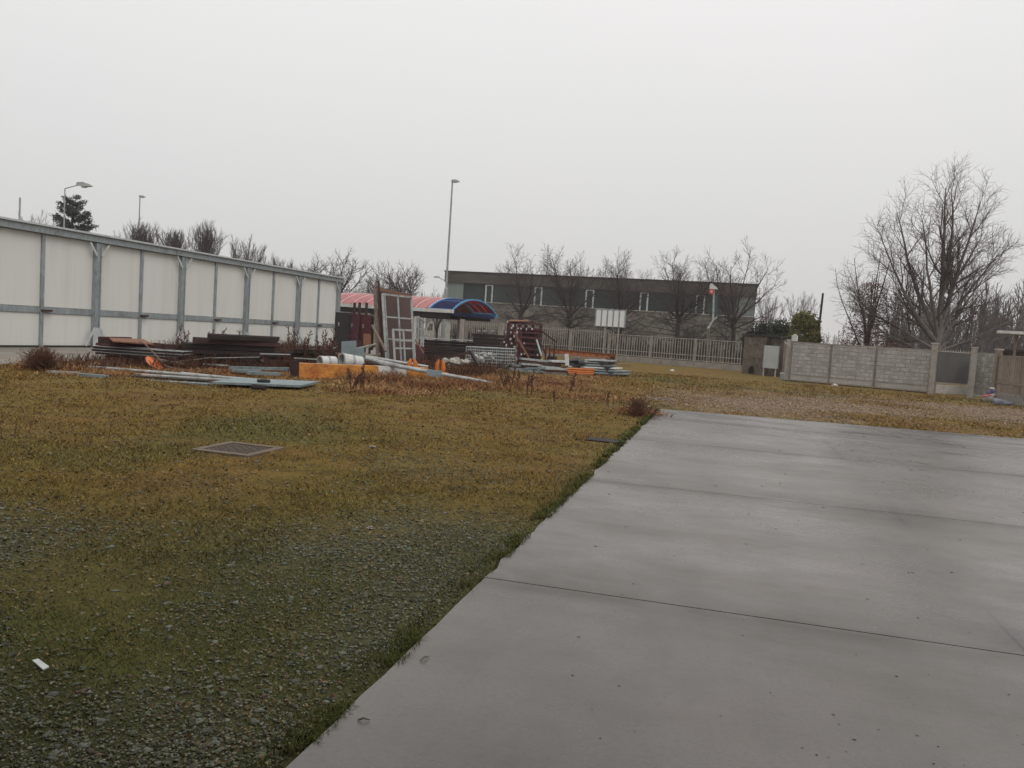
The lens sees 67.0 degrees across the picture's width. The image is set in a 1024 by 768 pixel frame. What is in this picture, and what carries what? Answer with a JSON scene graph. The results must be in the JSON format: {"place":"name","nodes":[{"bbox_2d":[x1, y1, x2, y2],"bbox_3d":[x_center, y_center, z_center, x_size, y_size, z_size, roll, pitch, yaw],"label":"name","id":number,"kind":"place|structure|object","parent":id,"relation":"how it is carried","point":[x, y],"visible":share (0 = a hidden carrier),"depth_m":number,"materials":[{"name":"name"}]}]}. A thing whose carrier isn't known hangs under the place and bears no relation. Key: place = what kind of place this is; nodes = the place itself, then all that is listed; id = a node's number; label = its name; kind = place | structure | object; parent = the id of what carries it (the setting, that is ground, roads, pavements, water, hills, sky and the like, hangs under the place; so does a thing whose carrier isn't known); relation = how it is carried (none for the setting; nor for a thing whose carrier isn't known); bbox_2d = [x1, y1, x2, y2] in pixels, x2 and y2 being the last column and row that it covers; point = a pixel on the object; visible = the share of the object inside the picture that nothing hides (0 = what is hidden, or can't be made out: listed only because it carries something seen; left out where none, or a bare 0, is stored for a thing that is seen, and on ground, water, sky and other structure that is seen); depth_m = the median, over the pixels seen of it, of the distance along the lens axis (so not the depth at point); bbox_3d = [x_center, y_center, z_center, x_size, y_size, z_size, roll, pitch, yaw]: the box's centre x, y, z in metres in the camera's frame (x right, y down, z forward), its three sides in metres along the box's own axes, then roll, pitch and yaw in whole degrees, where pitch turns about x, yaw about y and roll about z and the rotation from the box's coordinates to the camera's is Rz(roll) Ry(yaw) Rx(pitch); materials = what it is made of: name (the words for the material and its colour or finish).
{"place":"outdoors","nodes":[
{"label":"outdoors","id":0,"kind":"place"},
{"bbox_2d":[0,347,375,364],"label":"pavement","id":1,"kind":"structure","parent":0,"point":[7,353],"depth_m":25.71,"materials":[{"name":"concrete"}]},
{"bbox_2d":[0,216,346,347],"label":"panel building","id":2,"kind":"structure","parent":1,"relation":"on","point":[63,287],"depth_m":32.27,"materials":[{"name":"metal"}]},
{"bbox_2d":[334,312,353,351],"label":"steel cabinet","id":3,"kind":"object","parent":1,"relation":"on","point":[343,321],"visible":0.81,"depth_m":41.03,"materials":[{"name":"metal"}]},
{"bbox_2d":[351,314,361,347],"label":"steel cabinet","id":4,"kind":"object","parent":1,"relation":"on","point":[355,324],"visible":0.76,"depth_m":41.54,"materials":[{"name":"metal"}]},
{"bbox_2d":[360,315,373,353],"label":"steel cabinet","id":5,"kind":"object","parent":1,"relation":"on","point":[365,326],"visible":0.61,"depth_m":42.02,"materials":[{"name":"metal"}]},
{"bbox_2d":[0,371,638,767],"bbox_3d":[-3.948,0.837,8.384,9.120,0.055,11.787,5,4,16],"label":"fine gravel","id":6,"kind":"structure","parent":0,"point":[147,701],"depth_m":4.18,"materials":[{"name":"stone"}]},
{"bbox_2d":[0,325,1023,767],"bbox_3d":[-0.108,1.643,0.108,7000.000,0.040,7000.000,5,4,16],"label":"ground","id":7,"kind":"structure","parent":0,"point":[300,403],"depth_m":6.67,"materials":[{"name":"plant"}]},
{"bbox_2d":[18,345,61,370],"bbox_3d":[-11.422,-0.573,18.773,1.077,0.835,1.001,7,5,41],"label":"dead shrub","id":8,"kind":"object","parent":7,"relation":"on","point":[41,358],"visible":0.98,"depth_m":18.68,"materials":[{"name":"plant"}]},
{"bbox_2d":[49,194,98,231],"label":"conifer","id":9,"kind":"object","parent":7,"relation":"on","point":[71,211],"visible":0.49,"depth_m":71.80,"materials":[{"name":"green plant"}]},
{"bbox_2d":[122,216,162,243],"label":"bare tree","id":10,"kind":"object","parent":7,"relation":"on","point":[138,235],"visible":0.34,"depth_m":77.63,"materials":[{"name":"brown plant"}]},
{"bbox_2d":[139,341,188,371],"bbox_3d":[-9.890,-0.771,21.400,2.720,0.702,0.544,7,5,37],"label":"shovel","id":11,"kind":"object","parent":7,"relation":"on","point":[148,358],"visible":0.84,"depth_m":21.23,"materials":[{"name":"orange plastic"}]},
{"bbox_2d":[130,375,208,382],"bbox_3d":[-8.235,-0.097,18.600,1.919,0.117,0.180,4,4,6],"label":"dark timber","id":12,"kind":"object","parent":7,"relation":"on","point":[182,379],"visible":0.57,"depth_m":18.52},
{"bbox_2d":[88,366,256,378],"bbox_3d":[-8.405,-0.247,19.750,5.382,0.091,0.084,4,4,10],"label":"steel pipe","id":13,"kind":"object","parent":7,"relation":"on","point":[177,373],"visible":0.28,"depth_m":19.80,"materials":[{"name":"metal"}]},
{"bbox_2d":[155,225,191,248],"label":"bare tree","id":14,"kind":"object","parent":7,"relation":"on","point":[173,241],"visible":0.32,"depth_m":79.66,"materials":[{"name":"brown plant"}]},
{"bbox_2d":[135,373,224,380],"bbox_3d":[-8.124,-0.164,19.050,2.498,0.104,0.070,4,4,7],"label":"steel pipe","id":15,"kind":"object","parent":7,"relation":"on","point":[190,377],"visible":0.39,"depth_m":19.02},
{"bbox_2d":[187,218,228,255],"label":"bare tree","id":16,"kind":"object","parent":7,"relation":"on","point":[205,245],"visible":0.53,"depth_m":79.48,"materials":[{"name":"brown plant"}]},
{"bbox_2d":[195,360,279,365],"bbox_3d":[-9.093,-0.664,24.928,3.130,0.125,0.211,2,4,-27],"label":"dark timber","id":17,"kind":"object","parent":7,"relation":"on","point":[241,363],"visible":0.14,"depth_m":24.99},
{"bbox_2d":[188,354,275,361],"bbox_3d":[-9.171,-0.839,24.917,3.027,0.138,0.198,2,4,-28],"label":"dark timber","id":18,"kind":"object","parent":17,"relation":"on","point":[246,359],"visible":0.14,"depth_m":24.93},
{"bbox_2d":[190,441,285,457],"bbox_3d":[-3.367,0.825,9.546,0.800,0.070,0.800,5,4,15],"label":"manhole cover","id":19,"kind":"object","parent":7,"relation":"on","point":[238,449],"visible":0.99,"depth_m":9.50,"materials":[{"name":"metal"}]},
{"bbox_2d":[227,234,267,262],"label":"bare tree","id":20,"kind":"object","parent":7,"relation":"on","point":[258,258],"visible":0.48,"depth_m":88.09,"materials":[{"name":"brown plant"}]},
{"bbox_2d":[229,366,289,370],"bbox_3d":[-7.182,-0.444,22.000,1.680,0.154,0.160,4,4,0],"label":"steel channel","id":21,"kind":"object","parent":7,"relation":"on","point":[261,368],"visible":1,"depth_m":21.92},
{"bbox_2d":[212,378,318,386],"bbox_3d":[-5.825,-0.035,18.503,2.399,0.050,1.504,3,4,-17],"label":"grey sheet","id":22,"kind":"object","parent":7,"relation":"on","point":[272,382],"visible":0.86,"depth_m":18.13,"materials":[{"name":"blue metal"}]},
{"bbox_2d":[7,335,623,375],"bbox_3d":[-6.752,-1.770,39.552,23.566,0.831,43.886,5,4,16],"label":"dead brush","id":23,"kind":"object","parent":7,"relation":"on","point":[475,369],"visible":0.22,"depth_m":24.10,"materials":[{"name":"brown plant"}]},
{"bbox_2d":[317,356,337,363],"bbox_3d":[-5.839,-0.690,24.454,0.530,0.407,0.407,0,5,-41],"label":"duct pipe","id":24,"kind":"object","parent":7,"relation":"on","point":[327,359],"visible":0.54,"depth_m":24.36,"materials":[{"name":"white paint"}]},
{"bbox_2d":[321,326,337,355],"bbox_3d":[-6.383,-1.265,27.047,0.551,1.528,0.677,1,5,-36],"label":"dry weed","id":25,"kind":"object","parent":7,"relation":"on","point":[331,347],"visible":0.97,"depth_m":27.02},
{"bbox_2d":[295,248,372,292],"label":"bare tree","id":26,"kind":"object","parent":7,"relation":"on","point":[351,273],"visible":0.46,"depth_m":73.07,"materials":[{"name":"brown plant"}]},
{"bbox_2d":[0,363,670,767],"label":"dead leaf scraps","id":27,"kind":"object","parent":7,"relation":"on","point":[188,735],"visible":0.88,"depth_m":6.58,"materials":[{"name":"brown plant"}]},
{"bbox_2d":[341,341,356,354],"bbox_3d":[-5.551,-1.033,26.317,0.532,0.919,0.103,2,4,-25],"label":"grey sheet","id":28,"kind":"object","parent":7,"relation":"on","point":[348,347],"visible":0.43,"depth_m":26.30,"materials":[{"name":"metal"}]},
{"bbox_2d":[338,353,363,364],"bbox_3d":[-5.170,-0.719,24.802,0.744,0.555,0.492,1,5,-40],"label":"duct pipe","id":29,"kind":"object","parent":7,"relation":"on","point":[350,359],"visible":0.61,"depth_m":24.69,"materials":[{"name":"white paint"}]},
{"bbox_2d":[3,354,719,417],"bbox_3d":[0.789,-0.900,37.385,19.618,0.363,45.094,5,4,16],"label":"dry growth","id":30,"kind":"object","parent":7,"relation":"on","point":[376,378],"visible":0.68,"depth_m":21.75,"materials":[{"name":"brown plant"}]},
{"bbox_2d":[290,358,447,378],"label":"crane beam","id":31,"kind":"structure","parent":7,"relation":"on","point":[308,370],"depth_m":22.71,"materials":[{"name":"yellow paint"}]},
{"bbox_2d":[365,355,490,383],"bbox_3d":[-2.569,-0.438,24.434,3.988,0.687,1.662,2,4,-19],"label":"lying lamp post","id":32,"kind":"object","parent":31,"relation":"on","point":[391,363],"visible":0.9,"depth_m":23.88,"materials":[{"name":"grey metal"}]},
{"bbox_2d":[373,288,379,356],"bbox_3d":[-5.519,-2.422,31.500,0.142,2.966,0.850,1,4,-33],"label":"upright plank","id":33,"kind":"object","parent":7,"relation":"on","point":[376,319],"visible":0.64,"depth_m":31.50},
{"bbox_2d":[359,262,398,293],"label":"bare tree","id":34,"kind":"object","parent":7,"relation":"on","point":[371,283],"visible":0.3,"depth_m":84.13,"materials":[{"name":"brown plant"}]},
{"bbox_2d":[343,284,443,334],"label":"distant wood","id":35,"kind":"object","parent":7,"relation":"on","point":[406,292],"visible":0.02,"depth_m":149.68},
{"bbox_2d":[376,287,413,360],"bbox_3d":[-4.857,-2.473,33.032,0.949,3.121,2.985,6,4,28],"label":"brown board","id":36,"kind":"object","parent":7,"relation":"on","point":[404,308],"visible":0.5,"depth_m":33.07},
{"bbox_2d":[366,258,424,295],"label":"bare tree","id":37,"kind":"object","parent":7,"relation":"on","point":[401,288],"visible":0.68,"depth_m":76.01,"materials":[{"name":"brown plant"}]},
{"bbox_2d":[381,293,413,362],"bbox_3d":[-4.647,-2.310,32.221,0.853,2.811,2.328,6,4,29],"label":"window frame","id":38,"kind":"object","parent":7,"relation":"on","point":[385,316],"visible":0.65,"depth_m":31.82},
{"bbox_2d":[392,329,415,363],"bbox_3d":[-4.329,-1.506,31.237,0.454,1.416,1.507,6,4,31],"label":"window frame","id":39,"kind":"object","parent":7,"relation":"on","point":[404,348],"visible":0.7,"depth_m":31.22,"materials":[{"name":"wood"}]},
{"bbox_2d":[340,293,503,347],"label":"red canopy","id":40,"kind":"object","parent":7,"relation":"on","point":[461,311],"visible":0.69,"depth_m":55.94,"materials":[{"name":"blue paint"}]},
{"bbox_2d":[208,408,659,767],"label":"edge grass","id":41,"kind":"structure","parent":7,"relation":"on","point":[416,638],"depth_m":4.00,"materials":[{"name":"plant"}]},
{"bbox_2d":[441,179,459,346],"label":"lamp pole","id":42,"kind":"object","parent":7,"relation":"on","point":[446,291],"visible":0.81,"depth_m":63.97,"materials":[{"name":"metal"}]},
{"bbox_2d":[465,346,515,369],"bbox_3d":[-0.913,-1.154,34.105,2.254,0.948,1.127,4,4,0],"label":"wire cage","id":43,"kind":"object","parent":7,"relation":"on","point":[496,353],"visible":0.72,"depth_m":33.60,"materials":[{"name":"metal"}]},
{"bbox_2d":[488,242,559,334],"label":"bare tree","id":44,"kind":"object","parent":7,"relation":"on","point":[522,309],"visible":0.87,"depth_m":73.03,"materials":[{"name":"brown plant"}]},
{"bbox_2d":[500,319,556,364],"bbox_3d":[0.706,-1.989,37.816,2.689,2.290,2.599,4,4,-3],"label":"rusty rack","id":45,"kind":"object","parent":7,"relation":"on","point":[526,343],"visible":0.87,"depth_m":37.71,"materials":[{"name":"metal"}]},
{"bbox_2d":[373,318,742,370],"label":"picket fence","id":46,"kind":"object","parent":7,"relation":"on","point":[676,362],"visible":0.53,"depth_m":60.56,"materials":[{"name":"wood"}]},
{"bbox_2d":[535,242,615,343],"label":"bare tree","id":47,"kind":"object","parent":7,"relation":"on","point":[570,313],"visible":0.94,"depth_m":71.50,"materials":[{"name":"brown plant"}]},
{"bbox_2d":[434,270,757,360],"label":"warehouse","id":48,"kind":"structure","parent":7,"relation":"on","point":[470,285],"depth_m":95.53,"materials":[{"name":"concrete"}]},
{"bbox_2d":[447,282,463,298],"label":"window","id":49,"kind":"structure","parent":48,"relation":"in","point":[455,290],"depth_m":100.42,"materials":[{"name":"glass"}]},
{"bbox_2d":[463,283,485,301],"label":"window","id":50,"kind":"structure","parent":48,"relation":"in","point":[471,291],"depth_m":99.71,"materials":[{"name":"glass"}]},
{"bbox_2d":[493,285,533,303],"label":"window","id":51,"kind":"structure","parent":48,"relation":"in","point":[499,295],"depth_m":98.57,"materials":[{"name":"glass"}]},
{"bbox_2d":[542,287,585,306],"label":"window","id":52,"kind":"structure","parent":48,"relation":"in","point":[545,290],"depth_m":96.81,"materials":[{"name":"glass"}]},
{"bbox_2d":[593,289,639,309],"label":"window","id":53,"kind":"structure","parent":48,"relation":"in","point":[596,305],"depth_m":94.91,"materials":[{"name":"glass"}]},
{"bbox_2d":[648,292,695,312],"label":"window","id":54,"kind":"structure","parent":48,"relation":"in","point":[651,307],"depth_m":93.14,"materials":[{"name":"glass"}]},
{"bbox_2d":[704,295,736,314],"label":"window","id":55,"kind":"structure","parent":48,"relation":"in","point":[710,304],"depth_m":91.34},
{"bbox_2d":[736,296,754,316],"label":"window","id":56,"kind":"structure","parent":48,"relation":"in","point":[745,298],"depth_m":90.45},
{"bbox_2d":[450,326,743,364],"bbox_3d":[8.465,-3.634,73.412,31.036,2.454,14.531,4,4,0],"label":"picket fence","id":57,"kind":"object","parent":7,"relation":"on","point":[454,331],"visible":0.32,"depth_m":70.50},
{"bbox_2d":[594,309,625,361],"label":"notice board","id":58,"kind":"object","parent":7,"relation":"on","point":[610,317],"visible":0.95,"depth_m":51.58,"materials":[{"name":"metal"}]},
{"bbox_2d":[606,356,614,369],"bbox_3d":[5.003,-1.000,39.276,0.400,0.807,0.400,5,4,16],"label":"dark block","id":59,"kind":"object","parent":7,"relation":"on","point":[613,358],"depth_m":39.06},
{"bbox_2d":[547,348,616,358],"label":"rusty beam","id":60,"kind":"structure","parent":59,"relation":"on","point":[583,353],"depth_m":38.58,"materials":[{"name":"brown metal"}]},
{"bbox_2d":[583,248,662,355],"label":"bare tree","id":61,"kind":"object","parent":7,"relation":"on","point":[618,294],"visible":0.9,"depth_m":71.52,"materials":[{"name":"brown plant"}]},
{"bbox_2d":[622,396,663,416],"bbox_3d":[2.865,0.540,17.121,0.943,0.683,0.828,2,4,-23],"label":"dead shrub","id":62,"kind":"object","parent":7,"relation":"on","point":[636,409],"visible":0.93,"depth_m":17.05,"materials":[{"name":"plant"}]},
{"bbox_2d":[634,244,720,359],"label":"bare tree","id":63,"kind":"object","parent":7,"relation":"on","point":[678,305],"visible":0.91,"depth_m":69.18,"materials":[{"name":"brown plant"}]},
{"bbox_2d":[677,311,719,359],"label":"bare tree","id":64,"kind":"object","parent":7,"relation":"on","point":[694,334],"visible":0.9,"depth_m":65.07,"materials":[{"name":"brown plant"}]},
{"bbox_2d":[706,284,717,362],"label":"bent pole","id":65,"kind":"object","parent":7,"relation":"on","point":[712,288],"visible":0.94,"depth_m":58.02,"materials":[{"name":"metal"}]},
{"bbox_2d":[692,236,787,364],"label":"bare tree","id":66,"kind":"object","parent":7,"relation":"on","point":[734,319],"visible":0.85,"depth_m":68.16,"materials":[{"name":"brown plant"}]},
{"bbox_2d":[740,319,779,348],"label":"evergreen bush","id":67,"kind":"object","parent":7,"relation":"on","point":[761,327],"visible":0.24,"depth_m":56.64,"materials":[{"name":"green plant"}]},
{"bbox_2d":[762,345,779,376],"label":"meter cabinet","id":68,"kind":"object","parent":7,"relation":"on","point":[771,357],"visible":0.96,"depth_m":48.27,"materials":[{"name":"metal"}]},
{"bbox_2d":[755,294,786,326],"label":"bare tree","id":69,"kind":"object","parent":7,"relation":"on","point":[771,308],"visible":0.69,"depth_m":105.22,"materials":[{"name":"brown plant"}]},
{"bbox_2d":[765,317,790,339],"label":"evergreen bush","id":70,"kind":"object","parent":7,"relation":"on","point":[780,328],"visible":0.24,"depth_m":57.55,"materials":[{"name":"green plant"}]},
{"bbox_2d":[784,334,797,379],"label":"gate post","id":71,"kind":"object","parent":7,"relation":"on","point":[794,338],"visible":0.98,"depth_m":43.41,"materials":[{"name":"concrete"}]},
{"bbox_2d":[780,291,823,335],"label":"bare tree","id":72,"kind":"object","parent":7,"relation":"on","point":[798,307],"visible":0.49,"depth_m":119.92,"materials":[{"name":"brown plant"}]},
{"bbox_2d":[785,309,823,342],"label":"evergreen bush","id":73,"kind":"object","parent":7,"relation":"on","point":[806,325],"visible":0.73,"depth_m":55.38,"materials":[{"name":"green plant"}]},
{"bbox_2d":[820,327,882,346],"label":"distant wood","id":74,"kind":"object","parent":7,"relation":"on","point":[833,341],"visible":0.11,"depth_m":212.70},
{"bbox_2d":[783,342,930,392],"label":"block wall","id":75,"kind":"structure","parent":7,"relation":"on","point":[904,369],"depth_m":40.83,"materials":[{"name":"concrete"}]},
{"bbox_2d":[826,252,896,347],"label":"leafy brown tree","id":76,"kind":"object","parent":7,"relation":"on","point":[867,340],"visible":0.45,"depth_m":51.90,"materials":[{"name":"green plant"}]},
{"bbox_2d":[829,151,1023,383],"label":"bare tree","id":77,"kind":"object","parent":7,"relation":"on","point":[946,278],"visible":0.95,"depth_m":49.82,"materials":[{"name":"grey plant"}]},
{"bbox_2d":[927,343,938,393],"bbox_3d":[20.818,-0.769,38.286,0.300,2.542,0.280,5,4,16],"label":"gate post","id":78,"kind":"object","parent":7,"relation":"on","point":[932,368],"visible":0.93,"depth_m":38.19,"materials":[{"name":"paint"}]},
{"bbox_2d":[876,265,1023,352],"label":"distant wood","id":79,"kind":"object","parent":7,"relation":"on","point":[921,334],"visible":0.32,"depth_m":88.00,"materials":[{"name":"plant"}]},
{"bbox_2d":[933,349,970,394],"bbox_3d":[22.811,-0.589,39.962,2.001,2.323,0.200,3,4,-9],"label":"screen fence","id":80,"kind":"object","parent":7,"relation":"on","point":[953,367],"visible":0.88,"depth_m":39.91,"materials":[{"name":"metal"}]},
{"bbox_2d":[896,333,1023,353],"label":"distant undergrowth","id":81,"kind":"object","parent":7,"relation":"on","point":[966,347],"visible":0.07,"depth_m":80.38,"materials":[{"name":"plant"}]},
{"bbox_2d":[966,347,978,397],"bbox_3d":[21.578,-0.524,36.269,0.260,2.416,0.260,5,4,16],"label":"gate post","id":82,"kind":"object","parent":7,"relation":"on","point":[972,371],"visible":0.86,"depth_m":36.18,"materials":[{"name":"paint"}]},
{"bbox_2d":[965,353,994,396],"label":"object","id":83,"kind":"structure","parent":7,"relation":"on","point":[984,373],"depth_m":39.06,"materials":[{"name":"paint"}]},
{"bbox_2d":[992,349,1003,389],"bbox_3d":[21.947,-0.404,35.027,0.280,2.387,0.290,4,4,9],"label":"gate post","id":84,"kind":"object","parent":7,"relation":"on","point":[996,363],"visible":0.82,"depth_m":34.94,"materials":[{"name":"paint"}]},
{"bbox_2d":[995,353,1023,405],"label":"picket fence","id":85,"kind":"object","parent":7,"relation":"on","point":[1017,398],"visible":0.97,"depth_m":33.59,"materials":[{"name":"concrete"}]},
{"bbox_2d":[996,330,1023,390],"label":"flat canopy","id":86,"kind":"object","parent":7,"relation":"on","point":[1016,333],"visible":0.61,"depth_m":40.90,"materials":[{"name":"metal"}]},
{"bbox_3d":[-10.889,-0.729,23.887,0.220,0.206,1.000,5,4,16],"label":"dark block","id":87,"kind":"object","parent":7,"relation":"on","visible":0},
{"bbox_2d":[95,351,178,359],"bbox_3d":[-11.319,-0.863,23.400,2.328,0.108,0.210,3,4,-10],"label":"steel section","id":88,"kind":"object","parent":87,"relation":"on","point":[118,354],"visible":0.82,"depth_m":23.28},
{"bbox_2d":[92,348,184,356],"bbox_3d":[-11.279,-0.946,23.400,2.612,0.103,0.210,3,4,-9],"label":"steel section","id":89,"kind":"object","parent":88,"relation":"on","point":[131,352],"visible":0.93,"depth_m":23.30,"materials":[{"name":"metal"}]},
{"bbox_2d":[93,346,184,353],"bbox_3d":[-11.264,-1.033,23.400,2.582,0.096,0.210,3,4,-9],"label":"steel section","id":90,"kind":"object","parent":89,"relation":"on","point":[135,349],"visible":1,"depth_m":23.30,"materials":[{"name":"metal"}]},
{"bbox_3d":[-10.282,-0.693,23.887,0.220,0.213,1.000,5,4,16],"label":"dark block","id":91,"kind":"object","parent":7,"relation":"on","visible":0},
{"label":"steel section","id":92,"kind":"object","parent":91,"relation":"on","visible":0},
{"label":"steel section","id":93,"kind":"object","parent":92,"relation":"on","visible":0},
{"bbox_2d":[99,345,189,353],"bbox_3d":[-11.271,-1.056,23.734,2.582,0.096,0.210,3,4,-9],"label":"steel section","id":94,"kind":"object","parent":93,"relation":"on","point":[187,352],"visible":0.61,"depth_m":23.78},
{"bbox_2d":[98,336,186,348],"bbox_3d":[-11.388,-1.278,24.139,2.512,0.282,1.327,3,4,-16],"label":"open frame","id":95,"kind":"object","parent":94,"relation":"on","point":[104,340],"visible":0.75,"depth_m":23.59,"materials":[{"name":"brown metal"}]},
{"bbox_2d":[109,338,153,344],"bbox_3d":[-11.622,-1.305,23.498,1.070,0.133,1.203,0,5,-41],"label":"rusty sheet","id":96,"kind":"object","parent":95,"relation":"on","point":[128,340],"visible":1,"depth_m":23.34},
{"bbox_2d":[0,0,1023,346],"label":"sky","id":97,"kind":"structure","parent":0,"point":[593,128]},
{"bbox_2d":[286,409,1023,767],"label":"pavement","id":98,"kind":"structure","parent":0,"point":[748,617],"depth_m":4.58,"materials":[{"name":"concrete"}]},
{"bbox_2d":[742,334,788,376],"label":"wall","id":99,"kind":"structure","parent":0,"point":[753,354],"depth_m":50.08,"materials":[{"name":"paint"}]},
{"bbox_2d":[616,373,1023,437],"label":"gravel","id":100,"kind":"structure","parent":0,"point":[988,414],"depth_m":24.54,"materials":[{"name":"gravel"}]},
{"bbox_2d":[1000,349,1023,392],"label":"brick shed","id":101,"kind":"structure","parent":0,"point":[1007,352],"depth_m":45.31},
{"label":"brown board","id":102,"kind":"object","parent":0,"visible":0},
{"bbox_2d":[416,316,424,346],"bbox_3d":[-4.167,-2.350,35.196,0.152,1.445,1.772,4,4,2],"label":"window frame","id":103,"kind":"object","parent":102,"relation":"attached to","point":[422,327],"visible":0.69,"depth_m":35.37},
{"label":"steel section","id":104,"kind":"object","parent":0,"visible":0},
{"bbox_2d":[181,348,281,356],"bbox_3d":[-8.990,-1.002,24.906,3.038,0.141,0.217,2,4,-28],"label":"dark timber","id":105,"kind":"object","parent":104,"relation":"on","point":[229,352],"visible":0.79,"depth_m":24.80,"materials":[{"name":"wood"}]},
{"bbox_2d":[182,343,274,351],"bbox_3d":[-9.094,-1.180,24.894,2.820,0.159,0.216,2,4,-30],"label":"dark timber","id":106,"kind":"object","parent":105,"relation":"on","point":[226,347],"visible":0.93,"depth_m":24.77,"materials":[{"name":"wood"}]},
{"bbox_2d":[192,338,279,346],"bbox_3d":[-8.841,-1.327,24.885,2.667,0.136,0.195,1,4,-32],"label":"dark timber","id":107,"kind":"object","parent":106,"relation":"on","point":[234,342],"visible":1,"depth_m":24.77,"materials":[{"name":"brown wood"}]},
{"bbox_2d":[209,334,278,341],"bbox_3d":[-8.595,-1.471,24.875,2.174,0.137,0.218,1,5,-40],"label":"dark timber","id":108,"kind":"object","parent":107,"relation":"on","point":[247,338],"visible":1,"depth_m":24.74,"materials":[{"name":"wood"}]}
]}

